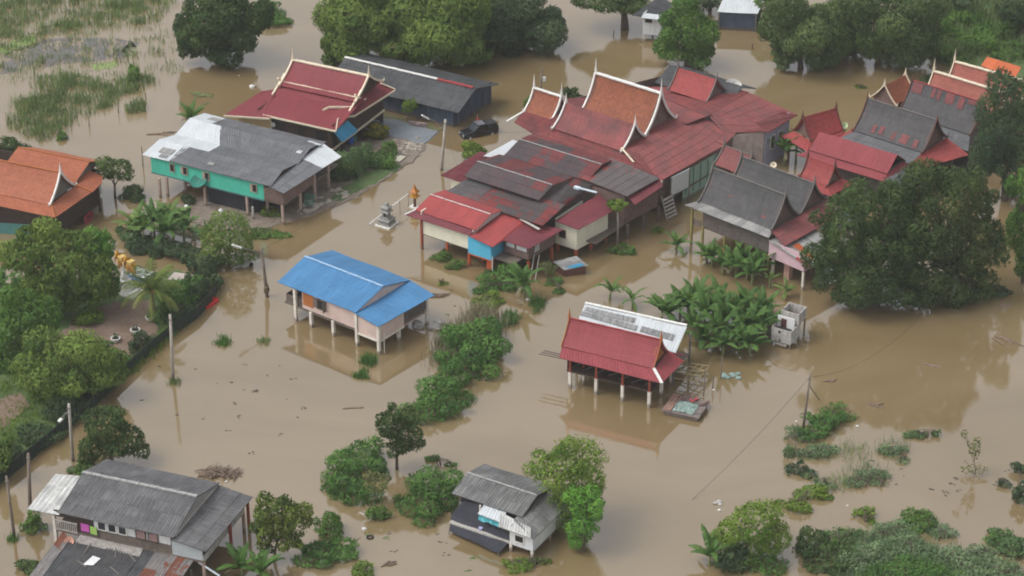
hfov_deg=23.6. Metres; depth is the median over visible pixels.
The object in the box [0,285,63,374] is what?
tree
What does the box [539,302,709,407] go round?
open pavilion
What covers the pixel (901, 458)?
shrub
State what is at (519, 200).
stilt house
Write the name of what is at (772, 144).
window
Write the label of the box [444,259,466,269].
shrub
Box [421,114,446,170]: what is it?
street lamp
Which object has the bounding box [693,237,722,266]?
banana plant
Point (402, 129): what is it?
concrete pad
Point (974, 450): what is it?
tree
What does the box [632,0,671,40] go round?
raised hut
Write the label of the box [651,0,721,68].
tree
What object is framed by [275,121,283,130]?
window
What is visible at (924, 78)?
shrub
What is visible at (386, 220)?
stone shrine
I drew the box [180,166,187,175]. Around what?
window
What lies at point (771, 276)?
banana plant
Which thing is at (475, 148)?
tree
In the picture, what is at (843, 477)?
reed tuft
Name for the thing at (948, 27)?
shrub
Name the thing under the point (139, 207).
banana plant
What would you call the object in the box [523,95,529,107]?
shrub
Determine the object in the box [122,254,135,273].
golden elephant
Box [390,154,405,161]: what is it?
concrete slab
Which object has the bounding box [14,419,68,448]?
shrub
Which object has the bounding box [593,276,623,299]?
banana plant
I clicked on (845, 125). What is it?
satellite dish
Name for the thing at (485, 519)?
hanging cloth
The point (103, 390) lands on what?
shrub
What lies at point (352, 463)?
shrub
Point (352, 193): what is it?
power line
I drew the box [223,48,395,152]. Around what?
stilt house
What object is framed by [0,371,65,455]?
garden weeds
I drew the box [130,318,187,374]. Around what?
garden weeds
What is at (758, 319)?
banana plant
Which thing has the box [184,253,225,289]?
shrub
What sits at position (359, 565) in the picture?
shrub
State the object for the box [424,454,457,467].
shrub
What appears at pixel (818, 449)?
reed tuft
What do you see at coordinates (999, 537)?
shrub
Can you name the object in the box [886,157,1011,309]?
tree
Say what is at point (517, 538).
window
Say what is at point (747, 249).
banana plant
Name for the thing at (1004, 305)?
floating log
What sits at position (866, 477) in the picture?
shrub
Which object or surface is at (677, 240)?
banana plant
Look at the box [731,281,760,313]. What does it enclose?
banana plant
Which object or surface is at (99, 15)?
marsh grass
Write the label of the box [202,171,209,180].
window
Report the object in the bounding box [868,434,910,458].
reed tuft
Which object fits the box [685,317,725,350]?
banana plant
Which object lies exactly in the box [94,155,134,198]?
tree
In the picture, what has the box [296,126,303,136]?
window
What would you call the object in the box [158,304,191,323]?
shrub
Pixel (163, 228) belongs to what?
banana plant
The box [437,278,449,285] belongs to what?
shrub
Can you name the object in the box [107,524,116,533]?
window
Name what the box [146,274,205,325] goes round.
shrub
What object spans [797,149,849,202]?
thai pavilion
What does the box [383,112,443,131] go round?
grass verge
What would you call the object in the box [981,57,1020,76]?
open shelter
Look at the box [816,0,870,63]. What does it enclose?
tree
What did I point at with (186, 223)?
banana plant
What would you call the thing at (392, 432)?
tree
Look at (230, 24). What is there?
tree
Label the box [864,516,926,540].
shrub
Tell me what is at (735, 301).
banana plant
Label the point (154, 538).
window
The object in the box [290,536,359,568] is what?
shrub
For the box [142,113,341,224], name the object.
stilt house
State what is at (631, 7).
tree
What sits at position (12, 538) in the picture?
grass tuft
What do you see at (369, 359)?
grass tuft
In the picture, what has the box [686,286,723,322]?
banana plant
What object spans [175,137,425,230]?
bank
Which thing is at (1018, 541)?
shrub
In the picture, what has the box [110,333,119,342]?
plant pot
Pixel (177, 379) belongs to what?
grass tuft
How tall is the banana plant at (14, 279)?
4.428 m
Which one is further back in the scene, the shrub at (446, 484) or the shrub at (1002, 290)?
the shrub at (1002, 290)
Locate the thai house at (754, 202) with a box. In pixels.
[685,136,856,290]
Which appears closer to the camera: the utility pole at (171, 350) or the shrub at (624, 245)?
the utility pole at (171, 350)
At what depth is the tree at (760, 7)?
317.52 m
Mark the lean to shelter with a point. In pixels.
(894, 176)
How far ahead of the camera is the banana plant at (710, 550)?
213.64 m
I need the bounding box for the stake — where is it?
[703,367,704,395]
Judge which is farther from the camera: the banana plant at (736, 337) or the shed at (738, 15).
the shed at (738, 15)
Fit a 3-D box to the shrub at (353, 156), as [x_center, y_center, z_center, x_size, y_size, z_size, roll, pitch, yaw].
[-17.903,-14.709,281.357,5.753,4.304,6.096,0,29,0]
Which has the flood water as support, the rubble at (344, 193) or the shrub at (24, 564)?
the shrub at (24, 564)
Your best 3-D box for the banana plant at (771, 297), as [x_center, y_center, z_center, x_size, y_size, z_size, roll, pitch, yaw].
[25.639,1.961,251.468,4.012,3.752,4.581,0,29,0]
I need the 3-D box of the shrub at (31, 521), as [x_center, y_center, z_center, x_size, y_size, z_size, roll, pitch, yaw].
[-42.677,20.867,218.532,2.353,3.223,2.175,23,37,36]
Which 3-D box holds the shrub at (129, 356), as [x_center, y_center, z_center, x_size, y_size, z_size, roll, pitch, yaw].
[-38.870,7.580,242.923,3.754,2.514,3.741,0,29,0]
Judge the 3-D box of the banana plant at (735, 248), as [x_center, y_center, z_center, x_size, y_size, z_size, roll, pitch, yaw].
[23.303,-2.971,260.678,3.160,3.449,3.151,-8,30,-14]
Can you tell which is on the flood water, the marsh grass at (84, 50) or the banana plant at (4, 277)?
the marsh grass at (84, 50)
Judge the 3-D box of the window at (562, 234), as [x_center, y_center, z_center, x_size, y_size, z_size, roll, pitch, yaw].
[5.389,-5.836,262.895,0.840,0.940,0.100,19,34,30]
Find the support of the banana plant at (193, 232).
on the flood water
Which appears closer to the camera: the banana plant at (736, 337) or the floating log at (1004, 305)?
the banana plant at (736, 337)
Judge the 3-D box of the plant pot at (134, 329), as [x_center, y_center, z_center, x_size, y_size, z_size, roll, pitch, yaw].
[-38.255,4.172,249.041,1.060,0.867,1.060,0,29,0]
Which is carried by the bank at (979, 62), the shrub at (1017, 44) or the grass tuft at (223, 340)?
the shrub at (1017, 44)
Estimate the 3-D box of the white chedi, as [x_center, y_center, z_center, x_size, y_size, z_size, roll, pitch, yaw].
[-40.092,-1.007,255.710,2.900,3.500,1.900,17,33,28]
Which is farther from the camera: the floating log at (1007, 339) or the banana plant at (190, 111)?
the banana plant at (190, 111)
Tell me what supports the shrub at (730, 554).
on the flood water
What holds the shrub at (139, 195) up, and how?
on the flood water
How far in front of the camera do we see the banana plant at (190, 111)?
292.02 m
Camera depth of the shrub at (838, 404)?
235.44 m
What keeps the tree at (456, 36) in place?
on the flood water
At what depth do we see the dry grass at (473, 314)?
249.69 m
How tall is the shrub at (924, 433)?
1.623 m
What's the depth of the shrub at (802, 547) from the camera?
214.39 m
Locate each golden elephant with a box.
[113,249,126,268]
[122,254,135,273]
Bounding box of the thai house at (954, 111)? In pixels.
[900,75,989,169]
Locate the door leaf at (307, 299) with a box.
[303,293,312,307]
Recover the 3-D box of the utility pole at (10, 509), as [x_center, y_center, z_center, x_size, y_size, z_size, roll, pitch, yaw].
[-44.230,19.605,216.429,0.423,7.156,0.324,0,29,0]
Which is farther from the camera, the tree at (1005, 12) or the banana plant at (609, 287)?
the tree at (1005, 12)
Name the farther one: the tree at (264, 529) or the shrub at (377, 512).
the shrub at (377, 512)
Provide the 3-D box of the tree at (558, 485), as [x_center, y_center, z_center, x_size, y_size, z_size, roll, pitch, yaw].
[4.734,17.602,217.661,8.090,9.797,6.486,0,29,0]
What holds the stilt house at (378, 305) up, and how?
on the flood water
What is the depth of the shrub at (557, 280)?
258.19 m
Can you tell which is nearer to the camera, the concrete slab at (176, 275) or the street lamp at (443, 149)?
the concrete slab at (176, 275)
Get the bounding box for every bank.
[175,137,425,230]
[929,0,1023,78]
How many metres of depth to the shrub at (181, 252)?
263.86 m
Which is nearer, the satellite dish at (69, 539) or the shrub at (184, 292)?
the satellite dish at (69, 539)
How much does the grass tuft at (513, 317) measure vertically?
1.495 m
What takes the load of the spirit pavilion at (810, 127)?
on the flood water
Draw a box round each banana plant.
[0,266,20,288]
[0,272,32,302]
[113,199,146,237]
[124,207,160,236]
[129,197,167,237]
[142,200,171,226]
[142,207,184,245]
[155,197,191,232]
[159,207,202,239]
[177,98,207,120]
[189,223,200,239]
[213,541,264,575]
[239,548,285,575]
[503,261,543,297]
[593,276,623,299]
[621,286,645,312]
[642,290,678,318]
[650,294,686,320]
[659,230,692,255]
[663,283,706,314]
[663,284,694,314]
[676,304,711,341]
[682,273,714,313]
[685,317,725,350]
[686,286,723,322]
[687,284,735,312]
[688,523,737,565]
[691,303,739,346]
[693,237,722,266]
[694,241,718,265]
[703,243,740,274]
[704,274,736,298]
[704,290,744,326]
[704,324,743,356]
[715,289,754,323]
[718,241,746,270]
[720,250,747,277]
[720,315,765,352]
[728,302,771,330]
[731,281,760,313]
[732,249,762,280]
[733,240,763,258]
[734,251,768,285]
[734,317,771,354]
[740,291,777,318]
[740,301,776,338]
[743,303,783,336]
[746,284,781,308]
[747,247,776,277]
[763,271,781,288]
[768,132,801,166]
[772,276,796,298]
[787,129,806,162]
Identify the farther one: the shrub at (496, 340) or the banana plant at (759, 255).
the banana plant at (759, 255)
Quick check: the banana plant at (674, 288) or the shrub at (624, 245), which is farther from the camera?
the shrub at (624, 245)
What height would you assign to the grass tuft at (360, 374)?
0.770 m
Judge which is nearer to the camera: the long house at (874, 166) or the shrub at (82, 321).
the shrub at (82, 321)
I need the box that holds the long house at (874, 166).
[797,132,908,195]
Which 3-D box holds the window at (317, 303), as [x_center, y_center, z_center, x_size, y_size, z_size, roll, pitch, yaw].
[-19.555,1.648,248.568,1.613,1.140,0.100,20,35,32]
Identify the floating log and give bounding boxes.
[146,131,173,136]
[189,91,213,97]
[343,406,362,408]
[381,560,396,566]
[867,403,883,407]
[922,362,941,367]
[991,335,1023,347]
[996,304,1013,307]
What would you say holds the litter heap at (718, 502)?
on the flood water
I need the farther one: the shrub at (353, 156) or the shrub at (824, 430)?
the shrub at (353, 156)
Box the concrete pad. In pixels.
[363,118,438,143]
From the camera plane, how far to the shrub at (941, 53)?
308.63 m
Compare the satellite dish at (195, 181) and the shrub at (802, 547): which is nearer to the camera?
the shrub at (802, 547)
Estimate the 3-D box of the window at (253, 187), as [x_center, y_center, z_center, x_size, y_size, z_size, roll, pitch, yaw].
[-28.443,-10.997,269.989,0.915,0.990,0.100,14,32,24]
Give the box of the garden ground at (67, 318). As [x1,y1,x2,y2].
[0,269,207,482]
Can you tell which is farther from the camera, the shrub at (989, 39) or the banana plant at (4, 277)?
the shrub at (989, 39)
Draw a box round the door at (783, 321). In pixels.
[781,318,786,327]
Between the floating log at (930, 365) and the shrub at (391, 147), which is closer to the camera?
the floating log at (930, 365)
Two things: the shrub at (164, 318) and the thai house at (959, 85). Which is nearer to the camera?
the shrub at (164, 318)
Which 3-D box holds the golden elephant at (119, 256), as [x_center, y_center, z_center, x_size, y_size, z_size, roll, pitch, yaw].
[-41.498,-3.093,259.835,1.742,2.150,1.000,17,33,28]
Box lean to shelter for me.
[884,159,954,202]
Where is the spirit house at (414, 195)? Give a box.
[409,184,419,208]
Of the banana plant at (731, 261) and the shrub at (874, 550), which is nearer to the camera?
the shrub at (874, 550)
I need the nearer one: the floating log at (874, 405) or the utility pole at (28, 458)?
the utility pole at (28, 458)
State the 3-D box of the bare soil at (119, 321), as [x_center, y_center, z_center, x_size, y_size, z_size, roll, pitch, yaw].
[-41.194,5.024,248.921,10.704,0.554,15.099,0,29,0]
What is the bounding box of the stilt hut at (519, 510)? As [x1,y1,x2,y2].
[449,464,569,557]
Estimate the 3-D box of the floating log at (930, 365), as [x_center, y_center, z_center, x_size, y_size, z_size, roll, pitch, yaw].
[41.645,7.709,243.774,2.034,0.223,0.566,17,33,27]
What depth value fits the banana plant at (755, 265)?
257.47 m
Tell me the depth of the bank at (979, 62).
309.57 m
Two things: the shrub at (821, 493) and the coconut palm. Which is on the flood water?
the shrub at (821, 493)
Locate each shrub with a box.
[0,136,31,151]
[0,441,25,463]
[13,558,40,575]
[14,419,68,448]
[18,510,47,535]
[38,393,91,424]
[56,125,68,140]
[66,461,90,474]
[72,305,105,327]
[74,369,120,399]
[79,339,126,358]
[113,351,139,371]
[114,220,142,242]
[117,184,145,202]
[124,234,207,263]
[126,63,140,82]
[127,329,155,353]
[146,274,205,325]
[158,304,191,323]
[180,193,195,205]
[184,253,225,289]
[189,276,209,303]
[247,227,293,239]
[255,0,293,26]
[259,205,280,217]
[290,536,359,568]
[313,510,343,540]
[320,433,389,505]
[326,153,357,181]
[333,141,380,177]
[350,559,374,575]
[363,122,389,139]
[364,504,392,520]
[366,141,397,168]
[392,464,463,528]
[396,375,477,424]
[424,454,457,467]
[429,250,452,261]
[432,316,512,387]
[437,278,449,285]
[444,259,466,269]
[469,290,504,308]
[471,263,530,294]
[500,556,552,573]
[513,259,532,268]
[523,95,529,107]
[542,276,565,293]
[604,242,636,255]
[651,226,664,232]
[712,543,750,574]
[748,550,792,575]
[774,484,833,512]
[781,423,805,458]
[783,459,818,479]
[792,442,840,460]
[792,525,855,575]
[794,411,847,441]
[806,400,858,431]
[811,476,838,492]
[819,525,865,549]
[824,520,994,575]
[833,537,911,575]
[835,537,856,549]
[840,466,892,487]
[851,505,876,524]
[854,83,866,88]
[854,553,947,575]
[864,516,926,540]
[869,477,887,486]
[874,443,908,457]
[883,529,941,561]
[895,454,910,463]
[900,506,938,533]
[902,428,941,438]
[906,562,966,575]
[913,7,991,41]
[920,73,931,82]
[921,543,989,575]
[926,522,959,539]
[930,45,971,63]
[956,21,1021,54]
[959,542,1000,560]
[974,555,1023,575]
[977,284,1013,298]
[981,527,1015,544]
[986,39,1023,62]
[986,526,1023,558]
[995,477,1012,488]
[1010,461,1023,504]
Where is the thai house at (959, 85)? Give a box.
[928,60,1012,149]
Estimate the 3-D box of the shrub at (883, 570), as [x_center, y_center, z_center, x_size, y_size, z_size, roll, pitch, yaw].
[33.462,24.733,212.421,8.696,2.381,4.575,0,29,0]
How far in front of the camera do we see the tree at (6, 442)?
223.91 m
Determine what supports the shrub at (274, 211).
on the bank at (291, 213)
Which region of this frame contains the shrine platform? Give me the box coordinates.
[128,268,151,280]
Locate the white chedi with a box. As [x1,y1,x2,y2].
[119,264,141,299]
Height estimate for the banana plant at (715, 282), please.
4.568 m
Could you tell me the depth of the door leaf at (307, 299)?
249.39 m
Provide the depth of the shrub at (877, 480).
225.17 m
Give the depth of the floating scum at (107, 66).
312.64 m
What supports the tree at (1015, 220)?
on the flood water
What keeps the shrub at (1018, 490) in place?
on the flood water
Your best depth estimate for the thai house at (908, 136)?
277.67 m
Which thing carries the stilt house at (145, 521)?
on the flood water
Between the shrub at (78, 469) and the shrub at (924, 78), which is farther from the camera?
the shrub at (924, 78)
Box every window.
[97,522,106,530]
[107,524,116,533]
[117,526,126,535]
[135,530,145,540]
[148,533,158,542]
[169,163,174,172]
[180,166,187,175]
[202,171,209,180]
[250,183,256,192]
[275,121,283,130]
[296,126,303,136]
[313,297,324,310]
[315,130,325,141]
[514,534,523,544]
[559,228,565,238]
[770,134,775,149]
[777,129,782,145]
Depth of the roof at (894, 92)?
288.59 m
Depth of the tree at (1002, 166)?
270.17 m
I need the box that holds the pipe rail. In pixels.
[369,193,408,223]
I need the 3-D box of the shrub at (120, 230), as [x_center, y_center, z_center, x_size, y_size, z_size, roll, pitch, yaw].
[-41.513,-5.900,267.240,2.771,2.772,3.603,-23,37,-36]
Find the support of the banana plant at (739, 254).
on the flood water
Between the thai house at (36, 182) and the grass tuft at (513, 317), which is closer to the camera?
the grass tuft at (513, 317)
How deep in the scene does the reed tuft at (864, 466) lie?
227.37 m
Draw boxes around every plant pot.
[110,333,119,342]
[130,325,139,333]
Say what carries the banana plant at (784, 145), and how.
on the flood water
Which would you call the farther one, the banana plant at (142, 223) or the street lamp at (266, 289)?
the banana plant at (142, 223)
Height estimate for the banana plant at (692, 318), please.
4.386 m
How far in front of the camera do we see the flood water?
242.08 m
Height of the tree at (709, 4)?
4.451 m
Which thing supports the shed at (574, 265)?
on the flood water
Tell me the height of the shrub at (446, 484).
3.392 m
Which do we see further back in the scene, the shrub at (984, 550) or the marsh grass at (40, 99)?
the marsh grass at (40, 99)
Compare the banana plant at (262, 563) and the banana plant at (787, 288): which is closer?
the banana plant at (262, 563)
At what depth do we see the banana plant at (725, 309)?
247.59 m
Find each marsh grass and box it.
[0,0,178,49]
[0,12,182,82]
[4,68,159,141]
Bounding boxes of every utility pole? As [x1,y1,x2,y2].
[4,476,15,536]
[26,453,31,514]
[169,314,174,380]
[540,67,542,88]
[802,374,811,427]
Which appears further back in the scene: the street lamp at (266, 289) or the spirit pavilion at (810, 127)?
the spirit pavilion at (810, 127)
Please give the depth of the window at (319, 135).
283.01 m
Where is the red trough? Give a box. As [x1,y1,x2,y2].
[206,297,218,308]
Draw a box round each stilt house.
[28,459,252,575]
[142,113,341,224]
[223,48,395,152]
[278,250,433,354]
[405,135,662,279]
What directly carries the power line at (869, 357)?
attached to the utility pole at (805, 408)
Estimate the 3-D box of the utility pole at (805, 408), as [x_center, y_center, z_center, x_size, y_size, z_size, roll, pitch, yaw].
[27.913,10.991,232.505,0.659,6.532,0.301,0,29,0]
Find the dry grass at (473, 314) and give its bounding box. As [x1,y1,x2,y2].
[417,295,523,366]
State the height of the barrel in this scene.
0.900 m
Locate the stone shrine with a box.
[375,202,398,229]
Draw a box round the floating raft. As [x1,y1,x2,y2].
[661,392,709,420]
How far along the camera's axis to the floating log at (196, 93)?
300.20 m
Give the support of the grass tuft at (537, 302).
on the flood water
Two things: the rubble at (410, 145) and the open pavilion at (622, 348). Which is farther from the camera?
the rubble at (410, 145)
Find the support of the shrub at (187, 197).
on the bank at (291, 213)
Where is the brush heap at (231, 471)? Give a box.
[194,462,243,479]
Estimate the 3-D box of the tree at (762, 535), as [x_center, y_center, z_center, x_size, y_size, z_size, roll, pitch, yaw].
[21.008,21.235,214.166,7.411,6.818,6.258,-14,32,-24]
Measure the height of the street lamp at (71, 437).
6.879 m
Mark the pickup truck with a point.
(490, 126)
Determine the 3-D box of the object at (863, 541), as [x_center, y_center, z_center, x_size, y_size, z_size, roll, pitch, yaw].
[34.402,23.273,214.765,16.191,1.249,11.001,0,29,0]
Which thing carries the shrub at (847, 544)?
in the flood water
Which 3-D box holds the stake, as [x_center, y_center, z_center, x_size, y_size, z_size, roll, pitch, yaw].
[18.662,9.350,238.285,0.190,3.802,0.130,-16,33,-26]
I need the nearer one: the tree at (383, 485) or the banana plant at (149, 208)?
the tree at (383, 485)
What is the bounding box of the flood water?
[0,0,1023,575]
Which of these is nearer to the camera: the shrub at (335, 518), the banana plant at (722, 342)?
the shrub at (335, 518)
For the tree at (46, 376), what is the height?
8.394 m
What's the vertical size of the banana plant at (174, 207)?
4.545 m
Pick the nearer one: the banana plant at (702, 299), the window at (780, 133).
the banana plant at (702, 299)
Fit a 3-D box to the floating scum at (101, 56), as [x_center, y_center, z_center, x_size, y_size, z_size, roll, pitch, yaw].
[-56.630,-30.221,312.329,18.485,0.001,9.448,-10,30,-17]
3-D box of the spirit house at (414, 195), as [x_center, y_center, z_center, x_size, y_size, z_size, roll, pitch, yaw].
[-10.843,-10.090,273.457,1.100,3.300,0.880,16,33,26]
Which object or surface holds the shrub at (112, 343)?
on the garden ground at (67, 318)
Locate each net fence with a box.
[0,223,28,233]
[0,278,216,483]
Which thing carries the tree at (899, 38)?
on the flood water
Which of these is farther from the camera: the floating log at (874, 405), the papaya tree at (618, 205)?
the papaya tree at (618, 205)
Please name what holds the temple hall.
on the flood water
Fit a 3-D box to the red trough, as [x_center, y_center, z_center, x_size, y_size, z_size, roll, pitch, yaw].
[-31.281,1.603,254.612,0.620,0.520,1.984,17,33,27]
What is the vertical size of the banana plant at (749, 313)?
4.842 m
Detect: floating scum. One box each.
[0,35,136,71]
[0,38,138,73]
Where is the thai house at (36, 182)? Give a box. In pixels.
[0,147,102,233]
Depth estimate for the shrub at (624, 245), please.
264.32 m
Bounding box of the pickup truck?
[458,119,498,138]
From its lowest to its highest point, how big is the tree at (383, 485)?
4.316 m
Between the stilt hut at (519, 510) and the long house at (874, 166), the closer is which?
the stilt hut at (519, 510)
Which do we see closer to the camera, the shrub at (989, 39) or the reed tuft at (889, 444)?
the reed tuft at (889, 444)
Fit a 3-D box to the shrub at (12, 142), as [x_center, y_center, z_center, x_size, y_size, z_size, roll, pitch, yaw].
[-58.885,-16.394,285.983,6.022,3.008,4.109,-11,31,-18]
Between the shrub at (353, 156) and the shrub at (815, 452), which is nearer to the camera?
the shrub at (815, 452)
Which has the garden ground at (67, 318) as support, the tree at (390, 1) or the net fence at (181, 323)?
the net fence at (181, 323)
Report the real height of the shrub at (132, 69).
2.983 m
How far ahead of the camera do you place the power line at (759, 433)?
228.46 m
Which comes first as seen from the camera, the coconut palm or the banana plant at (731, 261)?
the coconut palm
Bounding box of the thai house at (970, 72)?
[949,49,1023,133]
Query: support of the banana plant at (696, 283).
on the flood water
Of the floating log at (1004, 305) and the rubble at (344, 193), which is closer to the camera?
the floating log at (1004, 305)
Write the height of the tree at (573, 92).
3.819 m
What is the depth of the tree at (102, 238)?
250.90 m
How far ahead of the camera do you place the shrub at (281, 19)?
320.19 m
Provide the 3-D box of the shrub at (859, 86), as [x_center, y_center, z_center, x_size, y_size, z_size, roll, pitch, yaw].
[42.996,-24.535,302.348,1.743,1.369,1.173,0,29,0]
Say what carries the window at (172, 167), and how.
in the stilt house at (246, 167)
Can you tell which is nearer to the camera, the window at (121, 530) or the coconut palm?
the window at (121, 530)
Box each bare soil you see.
[0,393,28,428]
[53,300,157,372]
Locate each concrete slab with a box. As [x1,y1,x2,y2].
[168,272,186,279]
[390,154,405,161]
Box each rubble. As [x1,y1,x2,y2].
[297,187,349,213]
[393,136,423,155]
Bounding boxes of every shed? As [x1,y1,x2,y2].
[338,54,498,126]
[553,256,587,276]
[717,0,762,31]
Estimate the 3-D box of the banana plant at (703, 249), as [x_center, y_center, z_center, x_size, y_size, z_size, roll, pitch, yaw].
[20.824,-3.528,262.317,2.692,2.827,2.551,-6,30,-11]
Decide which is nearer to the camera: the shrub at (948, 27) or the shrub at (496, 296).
the shrub at (496, 296)
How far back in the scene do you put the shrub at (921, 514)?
219.01 m
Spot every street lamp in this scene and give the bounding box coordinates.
[58,403,74,461]
[232,244,269,296]
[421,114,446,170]
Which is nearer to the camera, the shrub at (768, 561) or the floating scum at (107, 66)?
the shrub at (768, 561)
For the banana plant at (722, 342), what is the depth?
244.45 m
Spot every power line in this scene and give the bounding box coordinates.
[263,122,444,249]
[692,378,808,499]
[814,324,912,376]
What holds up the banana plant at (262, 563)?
on the flood water
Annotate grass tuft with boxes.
[4,531,19,547]
[165,376,182,386]
[211,332,231,347]
[253,334,269,345]
[351,366,369,379]
[355,346,378,367]
[501,305,522,326]
[528,291,546,313]
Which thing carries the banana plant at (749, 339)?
on the flood water
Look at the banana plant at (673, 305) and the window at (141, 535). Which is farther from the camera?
the banana plant at (673, 305)
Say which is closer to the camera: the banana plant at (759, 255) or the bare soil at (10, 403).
the bare soil at (10, 403)
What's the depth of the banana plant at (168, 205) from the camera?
268.79 m
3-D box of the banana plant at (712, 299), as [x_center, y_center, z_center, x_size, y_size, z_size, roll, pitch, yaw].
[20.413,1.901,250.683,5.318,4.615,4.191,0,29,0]
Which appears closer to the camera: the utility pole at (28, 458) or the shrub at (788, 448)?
the utility pole at (28, 458)
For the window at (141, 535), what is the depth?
211.96 m
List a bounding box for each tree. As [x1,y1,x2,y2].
[0,214,120,315]
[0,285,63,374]
[0,431,15,473]
[6,324,129,403]
[74,224,121,303]
[77,404,149,465]
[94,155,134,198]
[172,0,275,68]
[195,208,260,266]
[248,491,313,554]
[311,0,431,65]
[361,469,391,503]
[371,0,499,66]
[371,0,516,22]
[374,401,425,469]
[401,98,418,121]
[461,140,486,158]
[464,0,568,58]
[520,433,609,532]
[539,260,557,277]
[561,482,605,552]
[562,86,582,97]
[570,0,650,29]
[606,198,628,244]
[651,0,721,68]
[689,0,721,13]
[707,498,792,566]
[753,0,790,20]
[756,0,854,72]
[798,175,928,310]
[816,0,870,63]
[837,0,953,68]
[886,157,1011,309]
[947,0,972,10]
[960,430,989,474]
[968,66,1023,201]
[993,0,1023,35]
[1003,165,1023,283]
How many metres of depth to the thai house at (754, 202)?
261.28 m
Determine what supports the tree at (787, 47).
on the flood water
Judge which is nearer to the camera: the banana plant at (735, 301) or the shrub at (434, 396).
the shrub at (434, 396)
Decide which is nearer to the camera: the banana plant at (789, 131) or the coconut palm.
the coconut palm
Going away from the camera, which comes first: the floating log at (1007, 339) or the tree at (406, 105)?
the floating log at (1007, 339)
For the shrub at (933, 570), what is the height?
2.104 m
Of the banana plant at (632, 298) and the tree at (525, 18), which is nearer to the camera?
the banana plant at (632, 298)
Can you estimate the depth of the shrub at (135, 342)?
246.20 m
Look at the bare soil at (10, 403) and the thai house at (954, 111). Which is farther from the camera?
the thai house at (954, 111)
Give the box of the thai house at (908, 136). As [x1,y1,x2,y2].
[840,94,967,185]
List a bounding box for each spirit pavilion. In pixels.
[781,101,845,162]
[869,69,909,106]
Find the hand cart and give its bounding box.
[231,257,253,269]
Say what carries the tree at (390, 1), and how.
on the flood water
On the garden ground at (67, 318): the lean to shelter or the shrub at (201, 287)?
the shrub at (201, 287)
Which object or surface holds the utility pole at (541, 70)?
on the flood water
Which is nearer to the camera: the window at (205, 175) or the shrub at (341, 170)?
the window at (205, 175)
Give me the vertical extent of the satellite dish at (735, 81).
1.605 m
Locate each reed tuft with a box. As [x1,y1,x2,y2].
[123,93,147,113]
[799,435,842,461]
[818,460,863,492]
[830,434,876,459]
[842,455,899,479]
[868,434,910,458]
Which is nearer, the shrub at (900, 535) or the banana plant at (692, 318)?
the shrub at (900, 535)
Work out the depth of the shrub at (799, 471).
226.62 m
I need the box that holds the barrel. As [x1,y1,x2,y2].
[348,136,353,144]
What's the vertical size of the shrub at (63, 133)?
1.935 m
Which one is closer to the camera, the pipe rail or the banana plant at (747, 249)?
the banana plant at (747, 249)
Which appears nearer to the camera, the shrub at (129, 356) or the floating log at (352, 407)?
the floating log at (352, 407)
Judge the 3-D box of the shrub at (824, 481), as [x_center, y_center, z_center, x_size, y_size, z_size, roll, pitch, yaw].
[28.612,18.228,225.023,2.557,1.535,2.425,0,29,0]
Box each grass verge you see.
[325,163,402,200]
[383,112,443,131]
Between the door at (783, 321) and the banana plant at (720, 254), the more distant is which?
the banana plant at (720, 254)
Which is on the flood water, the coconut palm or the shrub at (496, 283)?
the shrub at (496, 283)
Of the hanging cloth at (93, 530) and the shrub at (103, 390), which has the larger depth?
the shrub at (103, 390)
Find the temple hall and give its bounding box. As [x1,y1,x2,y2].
[506,59,796,218]
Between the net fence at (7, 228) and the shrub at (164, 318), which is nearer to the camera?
the shrub at (164, 318)
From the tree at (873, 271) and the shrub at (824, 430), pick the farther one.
the tree at (873, 271)
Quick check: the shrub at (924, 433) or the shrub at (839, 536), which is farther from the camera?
the shrub at (924, 433)
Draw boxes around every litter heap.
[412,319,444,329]
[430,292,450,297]
[712,500,722,504]
[721,372,741,379]
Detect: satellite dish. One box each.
[64,536,73,543]
[190,175,205,188]
[726,79,741,85]
[770,162,776,167]
[842,122,847,128]
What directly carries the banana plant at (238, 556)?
on the flood water
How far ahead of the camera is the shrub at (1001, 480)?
224.93 m
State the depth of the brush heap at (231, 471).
226.61 m
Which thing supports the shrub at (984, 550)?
on the flood water
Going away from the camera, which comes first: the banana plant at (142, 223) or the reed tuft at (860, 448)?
the reed tuft at (860, 448)
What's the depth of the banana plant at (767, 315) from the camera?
248.24 m
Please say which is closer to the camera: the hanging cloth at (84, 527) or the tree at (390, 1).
the hanging cloth at (84, 527)
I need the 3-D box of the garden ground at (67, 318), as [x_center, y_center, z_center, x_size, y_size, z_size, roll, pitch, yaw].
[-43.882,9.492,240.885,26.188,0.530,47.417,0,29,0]
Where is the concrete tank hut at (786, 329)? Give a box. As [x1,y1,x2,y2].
[771,302,806,349]
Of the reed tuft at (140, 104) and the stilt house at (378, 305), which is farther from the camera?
the reed tuft at (140, 104)
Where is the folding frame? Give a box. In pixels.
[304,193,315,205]
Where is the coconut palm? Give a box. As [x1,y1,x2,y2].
[120,257,182,321]
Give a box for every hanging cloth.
[80,523,88,531]
[90,526,96,534]
[478,515,498,526]
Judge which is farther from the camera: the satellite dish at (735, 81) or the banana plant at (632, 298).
the satellite dish at (735, 81)

